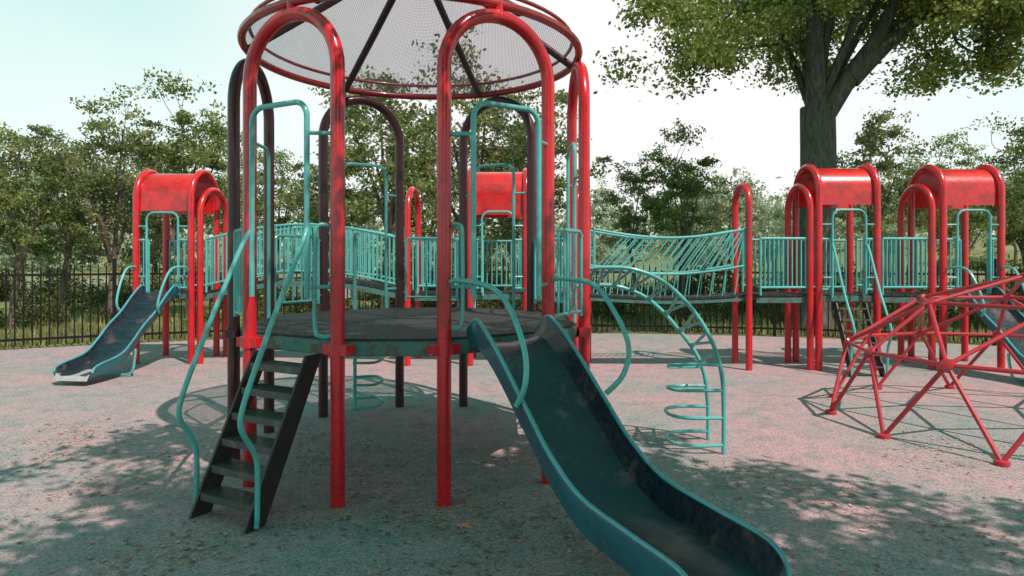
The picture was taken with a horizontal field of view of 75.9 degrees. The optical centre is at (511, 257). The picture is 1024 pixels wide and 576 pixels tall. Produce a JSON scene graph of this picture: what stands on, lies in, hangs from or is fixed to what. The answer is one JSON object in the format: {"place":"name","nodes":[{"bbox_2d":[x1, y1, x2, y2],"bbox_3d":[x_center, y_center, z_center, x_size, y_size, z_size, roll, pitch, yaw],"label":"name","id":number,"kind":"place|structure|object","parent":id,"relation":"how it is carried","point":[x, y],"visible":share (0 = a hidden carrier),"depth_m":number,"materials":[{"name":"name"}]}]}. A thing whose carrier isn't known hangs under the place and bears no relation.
{"place":"outdoors","nodes":[
{"label":"outdoors","id":0,"kind":"place"},
{"bbox_2d":[52,169,219,381],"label":"play tower","id":1,"kind":"structure","parent":0,"point":[116,343],"depth_m":10.47,"materials":[{"name":"red metal"}]},
{"bbox_2d":[197,186,420,365],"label":"play bridge","id":2,"kind":"structure","parent":0,"point":[369,286],"depth_m":10.51,"materials":[{"name":"red paint"}]},
{"bbox_2d":[3,278,658,300],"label":"lake water","id":3,"kind":"structure","parent":0,"point":[101,282],"depth_m":44.87,"materials":[{"name":"grey liquid"}]},
{"bbox_2d":[468,168,526,365],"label":"play tower","id":4,"kind":"structure","parent":0,"point":[493,194],"depth_m":10.35,"materials":[{"name":"red metal"}]},
{"bbox_2d":[415,238,458,300],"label":"play bridge","id":5,"kind":"structure","parent":4,"relation":"attached to","point":[429,293],"depth_m":10.41,"materials":[{"name":"teal paint"}]},
{"bbox_2d":[0,237,1022,349],"bbox_3d":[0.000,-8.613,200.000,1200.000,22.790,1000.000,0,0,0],"label":"ground","id":6,"kind":"structure","parent":0,"point":[1009,249],"depth_m":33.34,"materials":[{"name":"green plant"}]},
{"bbox_2d":[0,307,7,328],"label":"bush","id":7,"kind":"object","parent":6,"relation":"on","point":[2,318],"visible":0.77,"depth_m":15.96,"materials":[{"name":"green plant"}]},
{"bbox_2d":[0,258,25,300],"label":"bush","id":8,"kind":"object","parent":6,"relation":"on","point":[2,282],"visible":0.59,"depth_m":26.23,"materials":[{"name":"green plant"}]},
{"bbox_2d":[0,278,28,300],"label":"bush","id":9,"kind":"object","parent":6,"relation":"on","point":[8,297],"visible":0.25,"depth_m":26.56,"materials":[{"name":"green plant"}]},
{"bbox_2d":[0,159,42,256],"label":"park tree","id":10,"kind":"object","parent":6,"relation":"on","point":[9,223],"visible":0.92,"depth_m":14.93,"materials":[{"name":"green plant"}]},
{"bbox_2d":[0,166,60,297],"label":"park tree","id":11,"kind":"object","parent":6,"relation":"on","point":[13,263],"visible":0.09,"depth_m":29.60,"materials":[{"name":"green plant"}]},
{"bbox_2d":[1,296,78,328],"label":"bush","id":12,"kind":"object","parent":6,"relation":"on","point":[36,314],"visible":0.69,"depth_m":16.24,"materials":[{"name":"green plant"}]},
{"bbox_2d":[0,121,114,329],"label":"park tree","id":13,"kind":"object","parent":6,"relation":"on","point":[12,206],"visible":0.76,"depth_m":15.82,"materials":[{"name":"green plant"}]},
{"bbox_2d":[2,137,112,319],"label":"park tree","id":14,"kind":"object","parent":6,"relation":"on","point":[81,211],"visible":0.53,"depth_m":16.80,"materials":[{"name":"green plant"}]},
{"bbox_2d":[18,272,103,304],"bbox_3d":[-17.305,1.161,25.286,2.873,1.303,2.992,0,0,44],"label":"bush","id":15,"kind":"object","parent":6,"relation":"on","point":[53,289],"visible":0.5,"depth_m":24.65,"materials":[{"name":"green plant"}]},
{"bbox_2d":[0,138,131,292],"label":"park tree","id":16,"kind":"object","parent":6,"relation":"on","point":[95,261],"visible":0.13,"depth_m":24.79,"materials":[{"name":"green plant"}]},
{"bbox_2d":[44,278,128,311],"bbox_3d":[-13.414,1.206,21.048,2.464,1.135,1.823,0,0,-9],"label":"bush","id":17,"kind":"object","parent":6,"relation":"on","point":[70,302],"visible":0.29,"depth_m":20.69,"materials":[{"name":"green plant"}]},
{"bbox_2d":[83,302,119,322],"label":"bush","id":18,"kind":"object","parent":6,"relation":"on","point":[102,313],"visible":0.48,"depth_m":17.56,"materials":[{"name":"green plant"}]},
{"bbox_2d":[0,83,226,322],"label":"park tree","id":19,"kind":"object","parent":6,"relation":"on","point":[113,252],"visible":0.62,"depth_m":17.38,"materials":[{"name":"green plant"}]},
{"bbox_2d":[80,282,170,311],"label":"bush","id":20,"kind":"object","parent":6,"relation":"on","point":[103,298],"visible":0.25,"depth_m":20.47,"materials":[{"name":"green plant"}]},
{"bbox_2d":[84,120,184,269],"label":"park tree","id":21,"kind":"object","parent":6,"relation":"on","point":[156,225],"visible":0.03,"depth_m":19.77,"materials":[{"name":"green plant"}]},
{"bbox_2d":[103,267,184,302],"bbox_3d":[-13.878,1.056,25.172,3.873,1.537,2.866,0,0,38],"label":"bush","id":22,"kind":"object","parent":6,"relation":"on","point":[156,282],"visible":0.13,"depth_m":24.80,"materials":[{"name":"green plant"}]},
{"bbox_2d":[88,141,212,285],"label":"park tree","id":23,"kind":"object","parent":6,"relation":"on","point":[159,254],"visible":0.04,"depth_m":25.76,"materials":[{"name":"green plant"}]},
{"bbox_2d":[77,67,283,314],"bbox_3d":[-9.315,-1.676,18.654,4.433,7.145,4.408,0,0,3],"label":"park tree","id":24,"kind":"object","parent":6,"relation":"on","point":[198,154],"visible":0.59,"depth_m":18.04,"materials":[{"name":"green plant"}]},
{"bbox_2d":[171,310,221,328],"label":"bush","id":25,"kind":"object","parent":6,"relation":"on","point":[205,317],"visible":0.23,"depth_m":16.14,"materials":[{"name":"green plant"}]},
{"bbox_2d":[173,267,221,300],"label":"bush","id":26,"kind":"object","parent":6,"relation":"on","point":[211,299],"visible":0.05,"depth_m":27.12,"materials":[{"name":"green plant"}]},
{"bbox_2d":[195,158,289,236],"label":"park tree","id":27,"kind":"object","parent":6,"relation":"on","point":[221,215],"visible":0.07,"depth_m":26.50,"materials":[{"name":"green plant"}]},
{"bbox_2d":[205,278,280,307],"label":"bush","id":28,"kind":"object","parent":6,"relation":"on","point":[221,301],"visible":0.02,"depth_m":22.09,"materials":[{"name":"green plant"}]},
{"bbox_2d":[204,146,315,294],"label":"park tree","id":29,"kind":"object","parent":6,"relation":"on","point":[279,195],"visible":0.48,"depth_m":25.79,"materials":[{"name":"green plant"}]},
{"bbox_2d":[221,281,299,311],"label":"bush","id":30,"kind":"object","parent":6,"relation":"on","point":[260,296],"visible":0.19,"depth_m":21.63,"materials":[{"name":"green plant"}]},
{"bbox_2d":[241,301,292,320],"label":"bush","id":31,"kind":"object","parent":6,"relation":"on","point":[260,315],"visible":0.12,"depth_m":16.35,"materials":[{"name":"green plant"}]},
{"bbox_2d":[287,287,345,312],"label":"bush","id":32,"kind":"object","parent":6,"relation":"on","point":[299,308],"visible":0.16,"depth_m":18.84,"materials":[{"name":"green plant"}]},
{"bbox_2d":[281,151,370,268],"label":"park tree","id":33,"kind":"object","parent":6,"relation":"on","point":[313,213],"visible":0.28,"depth_m":18.69,"materials":[{"name":"green plant"}]},
{"bbox_2d":[301,298,368,311],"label":"bush","id":34,"kind":"object","parent":6,"relation":"on","point":[351,306],"visible":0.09,"depth_m":17.79,"materials":[{"name":"green plant"}]},
{"bbox_2d":[312,177,392,293],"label":"park tree","id":35,"kind":"object","parent":6,"relation":"on","point":[375,226],"visible":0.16,"depth_m":32.91,"materials":[{"name":"green plant"}]},
{"bbox_2d":[350,290,376,300],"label":"bush","id":36,"kind":"object","parent":6,"relation":"on","point":[362,294],"visible":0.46,"depth_m":26.35,"materials":[{"name":"green plant"}]},
{"bbox_2d":[288,59,504,307],"bbox_3d":[-3.202,-1.706,17.453,5.141,7.219,4.811,0,0,-41],"label":"park tree","id":37,"kind":"object","parent":6,"relation":"on","point":[424,175],"visible":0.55,"depth_m":17.07,"materials":[{"name":"green plant"}]},
{"bbox_2d":[366,249,453,308],"bbox_3d":[-3.313,0.785,21.491,2.971,2.270,4.016,0,0,-10],"label":"bush","id":38,"kind":"object","parent":6,"relation":"on","point":[423,303],"visible":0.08,"depth_m":20.77,"materials":[{"name":"green plant"}]},
{"bbox_2d":[346,121,486,301],"bbox_3d":[-3.881,-1.772,25.892,5.584,7.342,6.092,0,0,-7],"label":"park tree","id":39,"kind":"object","parent":6,"relation":"on","point":[431,210],"visible":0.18,"depth_m":25.03,"materials":[{"name":"green plant"}]},
{"bbox_2d":[324,22,567,306],"bbox_3d":[-1.100,-2.354,18.197,7.110,8.568,6.517,0,0,-42],"label":"park tree","id":40,"kind":"object","parent":6,"relation":"on","point":[516,130],"visible":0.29,"depth_m":17.93,"materials":[{"name":"green plant"}]},
{"bbox_2d":[436,179,521,270],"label":"park tree","id":41,"kind":"object","parent":6,"relation":"on","point":[455,206],"visible":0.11,"depth_m":33.48,"materials":[{"name":"green plant"}]},
{"bbox_2d":[451,248,511,308],"bbox_3d":[-1.244,0.735,23.171,2.909,2.339,3.932,0,0,23],"label":"bush","id":42,"kind":"object","parent":6,"relation":"on","point":[494,281],"visible":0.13,"depth_m":23.04,"materials":[{"name":"green plant"}]},
{"bbox_2d":[476,300,499,308],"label":"bush","id":43,"kind":"object","parent":6,"relation":"on","point":[482,305],"visible":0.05,"depth_m":17.28,"materials":[{"name":"green plant"}]},
{"bbox_2d":[0,164,1011,271],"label":"distant wood","id":44,"kind":"object","parent":6,"relation":"on","point":[917,234],"visible":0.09,"depth_m":82.67,"materials":[{"name":"green plant"}]},
{"bbox_2d":[500,290,565,315],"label":"bush","id":45,"kind":"object","parent":6,"relation":"on","point":[517,306],"visible":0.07,"depth_m":17.30,"materials":[{"name":"green plant"}]},
{"bbox_2d":[468,81,615,302],"bbox_3d":[0.395,-1.784,20.338,4.544,7.366,4.570,0,0,-20],"label":"park tree","id":46,"kind":"object","parent":6,"relation":"on","point":[560,183],"visible":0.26,"depth_m":19.86,"materials":[{"name":"green plant"}]},
{"bbox_2d":[562,273,610,292],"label":"bush","id":47,"kind":"object","parent":6,"relation":"on","point":[595,281],"visible":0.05,"depth_m":28.27,"materials":[{"name":"green plant"}]},
{"bbox_2d":[555,177,632,270],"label":"park tree","id":48,"kind":"object","parent":6,"relation":"on","point":[598,220],"visible":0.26,"depth_m":29.63,"materials":[{"name":"green plant"}]},
{"bbox_2d":[592,281,654,321],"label":"bush","id":49,"kind":"object","parent":6,"relation":"on","point":[622,308],"visible":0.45,"depth_m":17.88,"materials":[{"name":"green plant"}]},
{"bbox_2d":[595,156,673,294],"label":"park tree","id":50,"kind":"object","parent":6,"relation":"on","point":[624,221],"visible":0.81,"depth_m":21.85,"materials":[{"name":"green plant"}]},
{"bbox_2d":[610,278,663,305],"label":"bush","id":51,"kind":"object","parent":6,"relation":"on","point":[645,289],"visible":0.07,"depth_m":23.16,"materials":[{"name":"green plant"}]},
{"bbox_2d":[647,279,676,294],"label":"bush","id":52,"kind":"object","parent":6,"relation":"on","point":[660,286],"visible":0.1,"depth_m":26.82,"materials":[{"name":"green plant"}]},
{"bbox_2d":[647,197,714,269],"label":"park tree","id":53,"kind":"object","parent":6,"relation":"on","point":[677,252],"visible":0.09,"depth_m":35.72,"materials":[{"name":"green plant"}]},
{"bbox_2d":[630,118,747,310],"bbox_3d":[4.856,-1.130,19.934,3.688,5.945,3.667,0,0,-39],"label":"park tree","id":54,"kind":"object","parent":6,"relation":"on","point":[691,188],"visible":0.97,"depth_m":19.65,"materials":[{"name":"green plant"}]},
{"bbox_2d":[649,165,745,291],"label":"park tree","id":55,"kind":"object","parent":6,"relation":"on","point":[680,232],"visible":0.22,"depth_m":30.14,"materials":[{"name":"green plant"}]},
{"bbox_2d":[662,302,745,322],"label":"bush","id":56,"kind":"object","parent":6,"relation":"on","point":[707,312],"visible":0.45,"depth_m":17.74,"materials":[{"name":"green plant"}]},
{"bbox_2d":[660,254,753,309],"bbox_3d":[6.729,0.854,21.927,3.668,1.978,2.714,0,0,-5],"label":"bush","id":57,"kind":"object","parent":6,"relation":"on","point":[707,282],"visible":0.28,"depth_m":21.53,"materials":[{"name":"green plant"}]},
{"bbox_2d":[679,168,782,283],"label":"park tree","id":58,"kind":"object","parent":6,"relation":"on","point":[715,203],"visible":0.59,"depth_m":26.62,"materials":[{"name":"green plant"}]},
{"bbox_2d":[714,282,791,314],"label":"bush","id":59,"kind":"object","parent":6,"relation":"on","point":[758,306],"visible":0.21,"depth_m":19.75,"materials":[{"name":"green plant"}]},
{"bbox_2d":[738,191,791,262],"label":"park tree","id":60,"kind":"object","parent":6,"relation":"on","point":[777,213],"visible":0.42,"depth_m":37.80,"materials":[{"name":"green plant"}]},
{"bbox_2d":[759,304,791,324],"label":"bush","id":61,"kind":"object","parent":6,"relation":"on","point":[771,314],"visible":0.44,"depth_m":17.12,"materials":[{"name":"green plant"}]},
{"bbox_2d":[752,276,833,309],"bbox_3d":[9.401,1.137,22.287,2.814,1.402,3.804,0,0,0],"label":"bush","id":62,"kind":"object","parent":6,"relation":"on","point":[776,289],"visible":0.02,"depth_m":22.10,"materials":[{"name":"green plant"}]},
{"bbox_2d":[593,0,1023,328],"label":"shade tree","id":63,"kind":"object","parent":6,"relation":"on","point":[807,32],"visible":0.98,"depth_m":15.49,"materials":[{"name":"green plant"}]},
{"bbox_2d":[766,171,862,270],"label":"park tree","id":64,"kind":"object","parent":6,"relation":"on","point":[842,227],"visible":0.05,"depth_m":27.56,"materials":[{"name":"green plant"}]},
{"bbox_2d":[831,260,896,310],"bbox_3d":[11.823,0.981,22.607,3.306,1.800,2.446,0,0,15],"label":"bush","id":65,"kind":"object","parent":6,"relation":"on","point":[839,290],"visible":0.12,"depth_m":22.31,"materials":[{"name":"green plant"}]},
{"bbox_2d":[853,175,925,259],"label":"park tree","id":66,"kind":"object","parent":6,"relation":"on","point":[890,231],"visible":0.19,"depth_m":33.37,"materials":[{"name":"green plant"}]},
{"bbox_2d":[836,106,944,312],"bbox_3d":[11.700,-1.500,20.913,3.880,6.828,3.612,0,0,44],"label":"park tree","id":67,"kind":"object","parent":6,"relation":"on","point":[872,132],"visible":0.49,"depth_m":20.63,"materials":[{"name":"green plant"}]},
{"bbox_2d":[872,306,924,327],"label":"bush","id":68,"kind":"object","parent":6,"relation":"on","point":[895,323],"visible":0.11,"depth_m":16.32,"materials":[{"name":"green plant"}]},
{"bbox_2d":[881,285,927,310],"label":"bush","id":69,"kind":"object","parent":6,"relation":"on","point":[894,304],"visible":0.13,"depth_m":21.55,"materials":[{"name":"green plant"}]},
{"bbox_2d":[887,277,949,301],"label":"bush","id":70,"kind":"object","parent":6,"relation":"on","point":[924,285],"visible":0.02,"depth_m":23.92,"materials":[{"name":"green plant"}]},
{"bbox_2d":[880,128,1014,285],"bbox_3d":[15.363,-1.411,23.700,4.017,6.513,4.041,0,0,-25],"label":"park tree","id":71,"kind":"object","parent":6,"relation":"on","point":[909,172],"visible":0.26,"depth_m":23.62,"materials":[{"name":"green plant"}]},
{"bbox_2d":[947,278,984,292],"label":"bush","id":72,"kind":"object","parent":6,"relation":"on","point":[970,284],"visible":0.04,"depth_m":25.21,"materials":[{"name":"green plant"}]},
{"bbox_2d":[915,142,1023,283],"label":"park tree","id":73,"kind":"object","parent":6,"relation":"on","point":[971,234],"visible":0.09,"depth_m":26.60,"materials":[{"name":"green plant"}]},
{"bbox_2d":[916,111,1023,272],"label":"park tree","id":74,"kind":"object","parent":6,"relation":"on","point":[1012,226],"visible":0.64,"depth_m":18.17,"materials":[{"name":"green plant"}]},
{"bbox_2d":[925,279,1023,329],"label":"bush","id":75,"kind":"object","parent":6,"relation":"on","point":[973,316],"visible":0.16,"depth_m":16.34,"materials":[{"name":"green plant"}]},
{"bbox_2d":[980,164,1023,263],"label":"park tree","id":76,"kind":"object","parent":6,"relation":"on","point":[1013,245],"visible":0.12,"depth_m":33.95,"materials":[{"name":"green plant"}]},
{"bbox_2d":[981,250,1023,302],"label":"bush","id":77,"kind":"object","parent":6,"relation":"on","point":[1015,281],"visible":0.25,"depth_m":22.81,"materials":[{"name":"green plant"}]},
{"bbox_2d":[0,333,1023,575],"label":"playground surface","id":78,"kind":"object","parent":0,"point":[777,405],"visible":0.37,"depth_m":5.34,"materials":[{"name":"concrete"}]},
{"bbox_2d":[176,0,791,575],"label":"domed play tower","id":79,"kind":"structure","parent":78,"relation":"on","point":[628,506],"depth_m":4.68,"materials":[{"name":"red paint"}]},
{"bbox_2d":[0,259,1020,346],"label":"iron fence","id":80,"kind":"object","parent":78,"relation":"on","point":[114,274],"visible":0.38,"depth_m":13.73,"materials":[{"name":"black metal"}]},
{"bbox_2d":[0,409,1023,575],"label":"leaf litter","id":81,"kind":"object","parent":78,"relation":"on","point":[403,532],"visible":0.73,"depth_m":4.29,"materials":[{"name":"brown plant"}]},
{"bbox_2d":[825,273,1023,466],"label":"climbing dome","id":82,"kind":"structure","parent":78,"relation":"on","point":[945,364],"depth_m":6.69,"materials":[{"name":"red paint"}]},
{"bbox_2d":[908,164,1023,381],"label":"play tower","id":83,"kind":"structure","parent":78,"relation":"on","point":[964,189],"depth_m":10.00,"materials":[{"name":"red metal"}]},
{"bbox_2d":[0,0,1023,240],"label":"sky","id":84,"kind":"structure","parent":0,"point":[52,52],"materials":[{"name":"white"}]},
{"bbox_2d":[536,186,590,361],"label":"play bridge","id":85,"kind":"structure","parent":0,"point":[537,297],"depth_m":10.20,"materials":[{"name":"red paint"}]},
{"bbox_2d":[590,182,751,370],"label":"play bridge","id":86,"kind":"structure","parent":0,"point":[734,267],"depth_m":9.95,"materials":[{"name":"red paint"}]},
{"bbox_2d":[740,183,813,370],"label":"play bridge","id":87,"kind":"structure","parent":0,"point":[786,297],"depth_m":9.93,"materials":[{"name":"red paint"}]},
{"bbox_2d":[792,164,892,376],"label":"play tower","id":88,"kind":"structure","parent":0,"point":[847,188],"depth_m":9.92,"materials":[{"name":"red metal"}]},
{"bbox_2d":[855,183,935,369],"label":"play bridge","id":89,"kind":"structure","parent":0,"point":[900,298],"depth_m":9.99,"materials":[{"name":"red paint"}]}
]}

